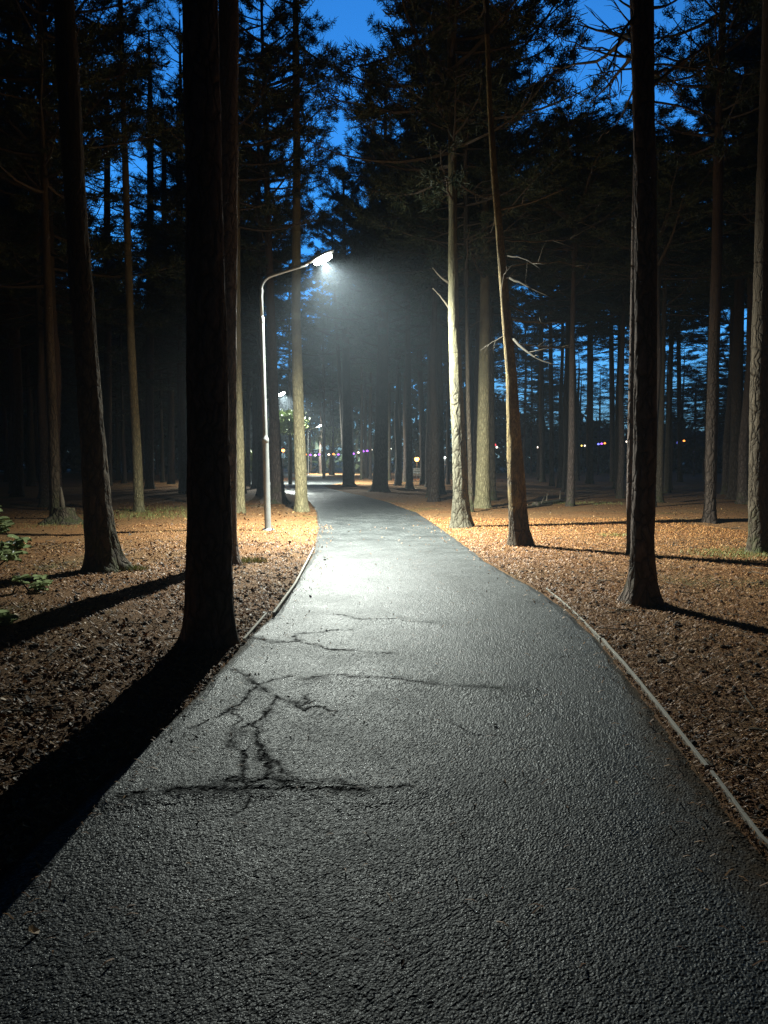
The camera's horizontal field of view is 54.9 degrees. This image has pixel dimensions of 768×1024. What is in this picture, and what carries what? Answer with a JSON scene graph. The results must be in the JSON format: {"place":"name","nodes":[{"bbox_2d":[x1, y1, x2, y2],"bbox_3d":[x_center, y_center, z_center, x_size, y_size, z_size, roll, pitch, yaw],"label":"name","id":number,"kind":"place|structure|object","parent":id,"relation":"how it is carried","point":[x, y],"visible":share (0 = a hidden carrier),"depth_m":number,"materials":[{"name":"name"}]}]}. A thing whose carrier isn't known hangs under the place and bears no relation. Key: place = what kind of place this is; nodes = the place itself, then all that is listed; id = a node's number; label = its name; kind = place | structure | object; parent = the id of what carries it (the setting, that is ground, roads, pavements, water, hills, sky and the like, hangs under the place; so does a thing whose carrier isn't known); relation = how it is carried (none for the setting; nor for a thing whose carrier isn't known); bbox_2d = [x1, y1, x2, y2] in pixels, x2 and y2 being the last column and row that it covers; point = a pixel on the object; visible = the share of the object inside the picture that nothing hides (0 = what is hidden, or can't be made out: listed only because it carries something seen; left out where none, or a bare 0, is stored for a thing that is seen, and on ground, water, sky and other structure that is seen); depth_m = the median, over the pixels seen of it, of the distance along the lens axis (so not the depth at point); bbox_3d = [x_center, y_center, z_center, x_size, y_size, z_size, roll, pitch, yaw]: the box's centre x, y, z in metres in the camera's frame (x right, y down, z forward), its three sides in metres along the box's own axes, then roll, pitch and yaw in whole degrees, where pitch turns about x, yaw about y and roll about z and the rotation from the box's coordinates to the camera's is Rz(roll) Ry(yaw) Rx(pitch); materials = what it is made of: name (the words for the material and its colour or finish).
{"place":"outdoors","nodes":[
{"label":"outdoors","id":0,"kind":"place"},
{"bbox_2d":[0,0,756,461],"label":"sky","id":1,"kind":"structure","parent":0,"point":[352,16],"materials":[{"name":"blue"}]},
{"bbox_2d":[0,473,767,1023],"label":"path","id":2,"kind":"structure","parent":0,"point":[292,887],"depth_m":3.07,"materials":[{"name":"grey asphalt"}]},
{"bbox_2d":[0,462,767,967],"bbox_3d":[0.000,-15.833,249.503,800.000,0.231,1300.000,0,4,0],"label":"ground","id":3,"kind":"structure","parent":0,"point":[688,490],"depth_m":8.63,"materials":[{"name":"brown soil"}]},
{"bbox_2d":[0,505,31,565],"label":"glossy bush","id":4,"kind":"object","parent":3,"relation":"on","point":[9,550],"visible":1,"depth_m":8.36,"materials":[{"name":"green plant"}]},
{"bbox_2d":[0,18,51,496],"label":"pine tree","id":5,"kind":"object","parent":3,"relation":"on","point":[17,479],"visible":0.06,"depth_m":31.38,"materials":[{"name":"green plant"}]},
{"bbox_2d":[0,105,71,485],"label":"pine tree","id":6,"kind":"object","parent":3,"relation":"on","point":[30,478],"visible":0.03,"depth_m":44.57,"materials":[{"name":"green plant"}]},
{"bbox_2d":[0,17,94,331],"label":"pine tree","id":7,"kind":"object","parent":3,"relation":"on","point":[22,279],"visible":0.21,"depth_m":26.72,"materials":[{"name":"green plant"}]},
{"bbox_2d":[0,79,102,493],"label":"pine tree","id":8,"kind":"object","parent":3,"relation":"on","point":[9,444],"visible":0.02,"depth_m":34.89,"materials":[{"name":"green plant"}]},
{"bbox_2d":[37,487,82,524],"bbox_3d":[-7.843,-0.092,18.144,1.072,1.060,1.084,1,4,17],"label":"tree stump","id":9,"kind":"object","parent":3,"relation":"on","point":[61,514],"visible":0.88,"depth_m":17.94,"materials":[{"name":"brown wood"}]},
{"bbox_2d":[0,125,127,412],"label":"pine tree","id":10,"kind":"object","parent":3,"relation":"on","point":[69,338],"visible":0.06,"depth_m":38.26,"materials":[{"name":"green plant"}]},
{"bbox_2d":[0,215,128,421],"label":"pine tree","id":11,"kind":"object","parent":3,"relation":"on","point":[64,361],"visible":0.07,"depth_m":41.45,"materials":[{"name":"green plant"}]},
{"bbox_2d":[0,0,173,498],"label":"pine tree","id":12,"kind":"object","parent":3,"relation":"on","point":[18,297],"visible":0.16,"depth_m":28.48,"materials":[{"name":"green plant"}]},
{"bbox_2d":[0,0,177,507],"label":"pine tree","id":13,"kind":"object","parent":3,"relation":"on","point":[12,264],"visible":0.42,"depth_m":24.64,"materials":[{"name":"green plant"}]},
{"bbox_2d":[0,0,183,515],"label":"pine tree","id":14,"kind":"object","parent":3,"relation":"on","point":[97,80],"visible":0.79,"depth_m":18.73,"materials":[{"name":"green plant"}]},
{"bbox_2d":[0,0,184,510],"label":"pine tree","id":15,"kind":"object","parent":3,"relation":"on","point":[101,246],"visible":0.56,"depth_m":21.50,"materials":[{"name":"green plant"}]},
{"bbox_2d":[53,0,132,573],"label":"pine tree","id":16,"kind":"object","parent":3,"relation":"on","point":[104,553],"visible":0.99,"depth_m":10.33,"materials":[{"name":"brown plant"}]},
{"bbox_2d":[42,0,178,511],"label":"pine tree","id":17,"kind":"object","parent":3,"relation":"on","point":[138,494],"visible":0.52,"depth_m":22.13,"materials":[{"name":"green plant"}]},
{"bbox_2d":[61,230,159,481],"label":"pine tree","id":18,"kind":"object","parent":3,"relation":"on","point":[127,399],"visible":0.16,"depth_m":52.95,"materials":[{"name":"green plant"}]},
{"bbox_2d":[61,258,159,479],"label":"pine tree","id":19,"kind":"object","parent":3,"relation":"on","point":[118,468],"visible":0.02,"depth_m":57.82,"materials":[{"name":"green plant"}]},
{"bbox_2d":[61,245,167,483],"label":"pine tree","id":20,"kind":"object","parent":3,"relation":"on","point":[123,415],"visible":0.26,"depth_m":49.14,"materials":[{"name":"green plant"}]},
{"bbox_2d":[85,56,143,485],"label":"pine tree","id":21,"kind":"object","parent":3,"relation":"on","point":[108,398],"visible":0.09,"depth_m":44.76,"materials":[{"name":"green plant"}]},
{"bbox_2d":[86,1,178,488],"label":"pine tree","id":22,"kind":"object","parent":3,"relation":"on","point":[149,444],"visible":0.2,"depth_m":39.80,"materials":[{"name":"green plant"}]},
{"bbox_2d":[101,77,176,483],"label":"pine tree","id":23,"kind":"object","parent":3,"relation":"on","point":[171,479],"visible":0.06,"depth_m":47.95,"materials":[{"name":"green plant"}]},
{"bbox_2d":[103,235,185,485],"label":"pine tree","id":24,"kind":"object","parent":3,"relation":"on","point":[141,346],"visible":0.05,"depth_m":43.21,"materials":[{"name":"green plant"}]},
{"bbox_2d":[119,0,184,489],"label":"pine tree","id":25,"kind":"object","parent":3,"relation":"on","point":[165,99],"visible":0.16,"depth_m":37.80,"materials":[{"name":"green plant"}]},
{"bbox_2d":[122,283,186,481],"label":"pine tree","id":26,"kind":"object","parent":3,"relation":"on","point":[162,476],"visible":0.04,"depth_m":53.00,"materials":[{"name":"green plant"}]},
{"bbox_2d":[109,85,264,493],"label":"pine tree","id":27,"kind":"object","parent":3,"relation":"on","point":[183,458],"visible":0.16,"depth_m":34.31,"materials":[{"name":"green plant"}]},
{"bbox_2d":[102,110,310,391],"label":"pine tree","id":28,"kind":"object","parent":3,"relation":"on","point":[178,302],"visible":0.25,"depth_m":31.56,"materials":[{"name":"green plant"}]},
{"bbox_2d":[103,173,309,377],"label":"pine tree","id":29,"kind":"object","parent":3,"relation":"on","point":[170,333],"visible":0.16,"depth_m":35.34,"materials":[{"name":"green plant"}]},
{"bbox_2d":[179,0,240,649],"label":"pine tree","id":30,"kind":"object","parent":3,"relation":"on","point":[208,622],"visible":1,"depth_m":6.13,"materials":[{"name":"brown plant"}]},
{"bbox_2d":[109,0,344,513],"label":"pine tree","id":31,"kind":"object","parent":3,"relation":"on","point":[169,137],"visible":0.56,"depth_m":21.12,"materials":[{"name":"green plant"}]},
{"bbox_2d":[139,82,322,362],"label":"pine tree","id":32,"kind":"object","parent":3,"relation":"on","point":[179,290],"visible":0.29,"depth_m":29.10,"materials":[{"name":"green plant"}]},
{"bbox_2d":[134,66,339,493],"bbox_3d":[-6.892,-10.665,34.821,9.563,19.758,7.649,-1,4,-12],"label":"pine tree","id":33,"kind":"object","parent":3,"relation":"on","point":[288,340],"visible":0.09,"depth_m":34.18,"materials":[{"name":"green plant"}]},
{"bbox_2d":[158,49,353,495],"bbox_3d":[-5.274,-10.130,31.981,7.434,19.120,6.932,2,5,32],"label":"pine tree","id":34,"kind":"object","parent":3,"relation":"on","point":[260,487],"visible":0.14,"depth_m":31.76,"materials":[{"name":"green plant"}]},
{"bbox_2d":[159,0,357,503],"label":"pine tree","id":35,"kind":"object","parent":3,"relation":"on","point":[277,495],"visible":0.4,"depth_m":25.67,"materials":[{"name":"green plant"}]},
{"bbox_2d":[218,0,312,565],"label":"pine tree","id":36,"kind":"object","parent":3,"relation":"on","point":[228,18],"visible":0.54,"depth_m":10.85,"materials":[{"name":"brown plant"}]},
{"bbox_2d":[240,147,321,487],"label":"pine tree","id":37,"kind":"object","parent":3,"relation":"on","point":[254,434],"visible":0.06,"depth_m":41.19,"materials":[{"name":"green plant"}]},
{"bbox_2d":[218,0,350,511],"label":"pine tree","id":38,"kind":"object","parent":3,"relation":"on","point":[301,494],"visible":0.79,"depth_m":22.05,"materials":[{"name":"green plant"}]},
{"bbox_2d":[268,408,311,483],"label":"leafy tree","id":39,"kind":"object","parent":3,"relation":"on","point":[286,422],"visible":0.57,"depth_m":48.38,"materials":[{"name":"green plant"}]},
{"bbox_2d":[259,249,333,530],"bbox_3d":[-1.903,-2.655,16.233,1.745,6.098,0.338,-2,4,-8],"label":"street lamp","id":40,"kind":"object","parent":3,"relation":"on","point":[322,258],"visible":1,"depth_m":16.10,"materials":[{"name":"metal"}]},
{"bbox_2d":[265,252,334,478],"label":"pine tree","id":41,"kind":"object","parent":3,"relation":"on","point":[310,344],"visible":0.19,"depth_m":59.49,"materials":[{"name":"green plant"}]},
{"bbox_2d":[285,271,356,477],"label":"pine tree","id":42,"kind":"object","parent":3,"relation":"on","point":[322,395],"visible":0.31,"depth_m":64.71,"materials":[{"name":"green plant"}]},
{"bbox_2d":[290,212,374,443],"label":"pine tree","id":43,"kind":"object","parent":3,"relation":"on","point":[309,245],"visible":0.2,"depth_m":47.71,"materials":[{"name":"green plant"}]},
{"bbox_2d":[303,330,367,474],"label":"pine tree","id":44,"kind":"object","parent":3,"relation":"on","point":[333,413],"visible":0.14,"depth_m":76.85,"materials":[{"name":"green plant"}]},
{"bbox_2d":[301,164,395,486],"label":"pine tree","id":45,"kind":"object","parent":3,"relation":"on","point":[347,463],"visible":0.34,"depth_m":43.43,"materials":[{"name":"green plant"}]},
{"bbox_2d":[324,251,390,479],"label":"pine tree","id":46,"kind":"object","parent":3,"relation":"on","point":[358,371],"visible":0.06,"depth_m":59.73,"materials":[{"name":"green plant"}]},
{"bbox_2d":[0,263,723,473],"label":"treeline","id":47,"kind":"object","parent":3,"relation":"on","point":[70,450],"visible":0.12,"depth_m":87.99,"materials":[{"name":"black plant"}]},
{"bbox_2d":[303,59,430,491],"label":"pine tree","id":48,"kind":"object","parent":3,"relation":"on","point":[380,471],"visible":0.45,"depth_m":36.64,"materials":[{"name":"green plant"}]},
{"bbox_2d":[305,117,443,359],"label":"pine tree","id":49,"kind":"object","parent":3,"relation":"on","point":[358,351],"visible":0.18,"depth_m":41.20,"materials":[{"name":"green plant"}]},
{"bbox_2d":[0,542,767,834],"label":"pine cones","id":50,"kind":"object","parent":3,"relation":"on","point":[659,661],"visible":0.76,"depth_m":6.15,"materials":[{"name":"brown plant"}]},
{"bbox_2d":[13,501,767,571],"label":"grass","id":51,"kind":"structure","parent":3,"relation":"on","point":[136,567],"depth_m":12.63,"materials":[{"name":"green plant"}]},
{"bbox_2d":[335,132,446,485],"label":"pine tree","id":52,"kind":"object","parent":3,"relation":"on","point":[397,479],"visible":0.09,"depth_m":44.98,"materials":[{"name":"green plant"}]},
{"bbox_2d":[333,119,473,488],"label":"pine tree","id":53,"kind":"object","parent":3,"relation":"on","point":[408,427],"visible":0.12,"depth_m":39.91,"materials":[{"name":"green plant"}]},
{"bbox_2d":[375,201,448,484],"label":"pine tree","id":54,"kind":"object","parent":3,"relation":"on","point":[420,366],"visible":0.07,"depth_m":46.38,"materials":[{"name":"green plant"}]},
{"bbox_2d":[354,231,496,486],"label":"pine tree","id":55,"kind":"object","parent":3,"relation":"on","point":[399,323],"visible":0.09,"depth_m":41.65,"materials":[{"name":"green plant"}]},
{"bbox_2d":[362,81,510,493],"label":"pine tree","id":56,"kind":"object","parent":3,"relation":"on","point":[442,489],"visible":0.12,"depth_m":33.41,"materials":[{"name":"green plant"}]},
{"bbox_2d":[327,0,546,501],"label":"pine tree","id":57,"kind":"object","parent":3,"relation":"on","point":[434,482],"visible":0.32,"depth_m":27.43,"materials":[{"name":"green plant"}]},
{"bbox_2d":[342,0,534,497],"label":"pine tree","id":58,"kind":"object","parent":3,"relation":"on","point":[426,318],"visible":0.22,"depth_m":29.76,"materials":[{"name":"green plant"}]},
{"bbox_2d":[287,0,618,528],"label":"pine tree","id":59,"kind":"object","parent":3,"relation":"on","point":[461,516],"visible":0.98,"depth_m":16.71,"materials":[{"name":"green plant"}]},
{"bbox_2d":[415,290,498,484],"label":"pine tree","id":60,"kind":"object","parent":3,"relation":"on","point":[448,482],"visible":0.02,"depth_m":48.04,"materials":[{"name":"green plant"}]},
{"bbox_2d":[323,0,593,511],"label":"pine tree","id":61,"kind":"object","parent":3,"relation":"on","point":[498,70],"visible":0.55,"depth_m":21.76,"materials":[{"name":"green plant"}]},
{"bbox_2d":[400,20,544,473],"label":"pine tree","id":62,"kind":"object","parent":3,"relation":"on","point":[497,310],"visible":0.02,"depth_m":36.71,"materials":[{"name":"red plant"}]},
{"bbox_2d":[396,12,568,495],"bbox_3d":[4.184,-11.529,32.207,7.561,21.860,6.692,0,4,0],"label":"pine tree","id":63,"kind":"object","parent":3,"relation":"on","point":[476,362],"visible":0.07,"depth_m":31.50,"materials":[{"name":"green plant"}]},
{"bbox_2d":[418,1,572,500],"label":"pine tree","id":64,"kind":"object","parent":3,"relation":"on","point":[515,293],"visible":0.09,"depth_m":28.75,"materials":[{"name":"brown plant"}]},
{"bbox_2d":[421,0,593,546],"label":"pine tree","id":65,"kind":"object","parent":3,"relation":"on","point":[519,534],"visible":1,"depth_m":13.37,"materials":[{"name":"brown plant"}]},
{"bbox_2d":[386,0,630,508],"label":"pine tree","id":66,"kind":"object","parent":3,"relation":"on","point":[485,271],"visible":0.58,"depth_m":23.10,"materials":[{"name":"green plant"}]},
{"bbox_2d":[463,347,580,438],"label":"pine tree","id":67,"kind":"object","parent":3,"relation":"on","point":[501,381],"visible":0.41,"depth_m":56.86,"materials":[{"name":"green plant"}]},
{"bbox_2d":[494,298,558,477],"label":"pine tree","id":68,"kind":"object","parent":3,"relation":"on","point":[525,410],"visible":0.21,"depth_m":66.97,"materials":[{"name":"green plant"}]},
{"bbox_2d":[502,284,584,481],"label":"pine tree","id":69,"kind":"object","parent":3,"relation":"on","point":[542,478],"visible":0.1,"depth_m":53.19,"materials":[{"name":"green plant"}]},
{"bbox_2d":[495,344,595,478],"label":"pine tree","id":70,"kind":"object","parent":3,"relation":"on","point":[546,403],"visible":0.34,"depth_m":61.01,"materials":[{"name":"green plant"}]},
{"bbox_2d":[516,163,584,485],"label":"pine tree","id":71,"kind":"object","parent":3,"relation":"on","point":[551,442],"visible":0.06,"depth_m":45.04,"materials":[{"name":"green plant"}]},
{"bbox_2d":[501,215,616,487],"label":"pine tree","id":72,"kind":"object","parent":3,"relation":"on","point":[580,345],"visible":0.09,"depth_m":40.87,"materials":[{"name":"green plant"}]},
{"bbox_2d":[495,118,628,493],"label":"pine tree","id":73,"kind":"object","parent":3,"relation":"on","point":[593,296],"visible":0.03,"depth_m":33.76,"materials":[{"name":"green plant"}]},
{"bbox_2d":[495,140,629,491],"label":"pine tree","id":74,"kind":"object","parent":3,"relation":"on","point":[588,329],"visible":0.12,"depth_m":36.05,"materials":[{"name":"green plant"}]},
{"bbox_2d":[463,145,663,472],"bbox_3d":[6.822,-6.946,28.347,7.434,13.224,8.315,2,5,29],"label":"pine tree","id":75,"kind":"object","parent":3,"relation":"on","point":[563,292],"visible":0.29,"depth_m":26.81,"materials":[{"name":"green plant"}]},
{"bbox_2d":[518,351,627,429],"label":"pine tree","id":76,"kind":"object","parent":3,"relation":"on","point":[578,387],"visible":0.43,"depth_m":57.36,"materials":[{"name":"green plant"}]},
{"bbox_2d":[552,290,617,483],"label":"pine tree","id":77,"kind":"object","parent":3,"relation":"on","point":[589,450],"visible":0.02,"depth_m":49.55,"materials":[{"name":"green plant"}]},
{"bbox_2d":[457,85,732,506],"bbox_3d":[6.338,-6.352,23.648,9.121,12.677,8.686,-3,5,-37],"label":"pine tree","id":78,"kind":"object","parent":3,"relation":"on","point":[604,161],"visible":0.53,"depth_m":22.46,"materials":[{"name":"green plant"}]},
{"bbox_2d":[575,260,628,481],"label":"pine tree","id":79,"kind":"object","parent":3,"relation":"on","point":[612,401],"visible":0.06,"depth_m":53.15,"materials":[{"name":"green plant"}]},
{"bbox_2d":[564,251,678,488],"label":"pine tree","id":80,"kind":"object","parent":3,"relation":"on","point":[586,335],"visible":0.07,"depth_m":40.30,"materials":[{"name":"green plant"}]},
{"bbox_2d":[544,125,705,498],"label":"pine tree","id":81,"kind":"object","parent":3,"relation":"on","point":[620,478],"visible":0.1,"depth_m":29.88,"materials":[{"name":"green plant"}]},
{"bbox_2d":[626,172,634,553],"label":"pine tree","id":82,"kind":"object","parent":3,"relation":"on","point":[630,428],"visible":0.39,"depth_m":12.27,"materials":[{"name":"brown plant"}]},
{"bbox_2d":[532,121,730,492],"bbox_3d":[11.183,-9.318,34.698,8.910,17.125,8.051,-1,4,-15],"label":"pine tree","id":83,"kind":"object","parent":3,"relation":"on","point":[605,320],"visible":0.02,"depth_m":35.21,"materials":[{"name":"green plant"}]},
{"bbox_2d":[519,0,745,608],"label":"pine tree","id":84,"kind":"object","parent":3,"relation":"on","point":[641,588],"visible":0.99,"depth_m":7.85,"materials":[{"name":"brown plant"}]},
{"bbox_2d":[519,106,758,506],"bbox_3d":[8.700,-6.249,24.257,8.802,12.394,9.448,4,5,42],"label":"pine tree","id":85,"kind":"object","parent":3,"relation":"on","point":[696,193],"visible":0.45,"depth_m":22.55,"materials":[{"name":"green plant"}]},
{"bbox_2d":[601,638,708,768],"bbox_3d":[1.800,1.244,5.159,0.036,0.083,2.727,0,4,6],"label":"kerb strip","id":86,"kind":"object","parent":3,"relation":"on","point":[692,748],"visible":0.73,"depth_m":4.68,"materials":[{"name":"concrete"}]},
{"bbox_2d":[586,158,735,443],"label":"pine tree","id":87,"kind":"object","parent":3,"relation":"on","point":[682,326],"visible":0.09,"depth_m":31.56,"materials":[{"name":"green plant"}]},
{"bbox_2d":[579,128,754,502],"bbox_3d":[10.029,-6.710,26.006,6.355,12.990,5.682,0,4,0],"label":"pine tree","id":88,"kind":"object","parent":3,"relation":"on","point":[660,459],"visible":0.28,"depth_m":26.13,"materials":[{"name":"green plant"}]},
{"bbox_2d":[596,169,746,492],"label":"pine tree","id":89,"kind":"object","parent":3,"relation":"on","point":[667,475],"visible":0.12,"depth_m":35.28,"materials":[{"name":"green plant"}]},
{"bbox_2d":[616,0,761,523],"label":"pine tree","id":90,"kind":"object","parent":3,"relation":"on","point":[721,83],"visible":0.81,"depth_m":18.05,"materials":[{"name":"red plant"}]},
{"bbox_2d":[666,288,723,481],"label":"pine tree","id":91,"kind":"object","parent":3,"relation":"on","point":[677,356],"visible":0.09,"depth_m":53.13,"materials":[{"name":"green plant"}]},
{"bbox_2d":[660,88,748,494],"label":"pine tree","id":92,"kind":"object","parent":3,"relation":"on","point":[725,461],"visible":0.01,"depth_m":33.51,"materials":[{"name":"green plant"}]},
{"bbox_2d":[664,321,744,478],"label":"pine tree","id":93,"kind":"object","parent":3,"relation":"on","point":[703,378],"visible":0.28,"depth_m":60.25,"materials":[{"name":"green plant"}]},
{"bbox_2d":[664,281,745,431],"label":"pine tree","id":94,"kind":"object","parent":3,"relation":"on","point":[696,386],"visible":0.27,"depth_m":50.40,"materials":[{"name":"green plant"}]},
{"bbox_2d":[654,0,761,503],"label":"pine tree","id":95,"kind":"object","parent":3,"relation":"on","point":[743,472],"visible":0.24,"depth_m":25.80,"materials":[{"name":"green plant"}]},
{"bbox_2d":[655,0,761,264],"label":"pine tree","id":96,"kind":"object","parent":3,"relation":"on","point":[734,209],"visible":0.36,"depth_m":22.71,"materials":[{"name":"green plant"}]},
{"bbox_2d":[655,10,761,499],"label":"pine tree","id":97,"kind":"object","parent":3,"relation":"on","point":[738,354],"visible":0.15,"depth_m":28.77,"materials":[{"name":"green plant"}]},
{"bbox_2d":[684,0,760,247],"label":"pine tree","id":98,"kind":"object","parent":3,"relation":"on","point":[745,65],"visible":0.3,"depth_m":22.89,"materials":[{"name":"green plant"}]},
{"bbox_2d":[710,770,767,851],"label":"kerb strip","id":99,"kind":"object","parent":3,"relation":"on","point":[745,817],"visible":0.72,"depth_m":3.30,"materials":[{"name":"concrete"}]},
{"bbox_2d":[735,0,767,553],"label":"pine tree","id":100,"kind":"object","parent":3,"relation":"on","point":[757,540],"visible":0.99,"depth_m":12.37,"materials":[{"name":"brown plant"}]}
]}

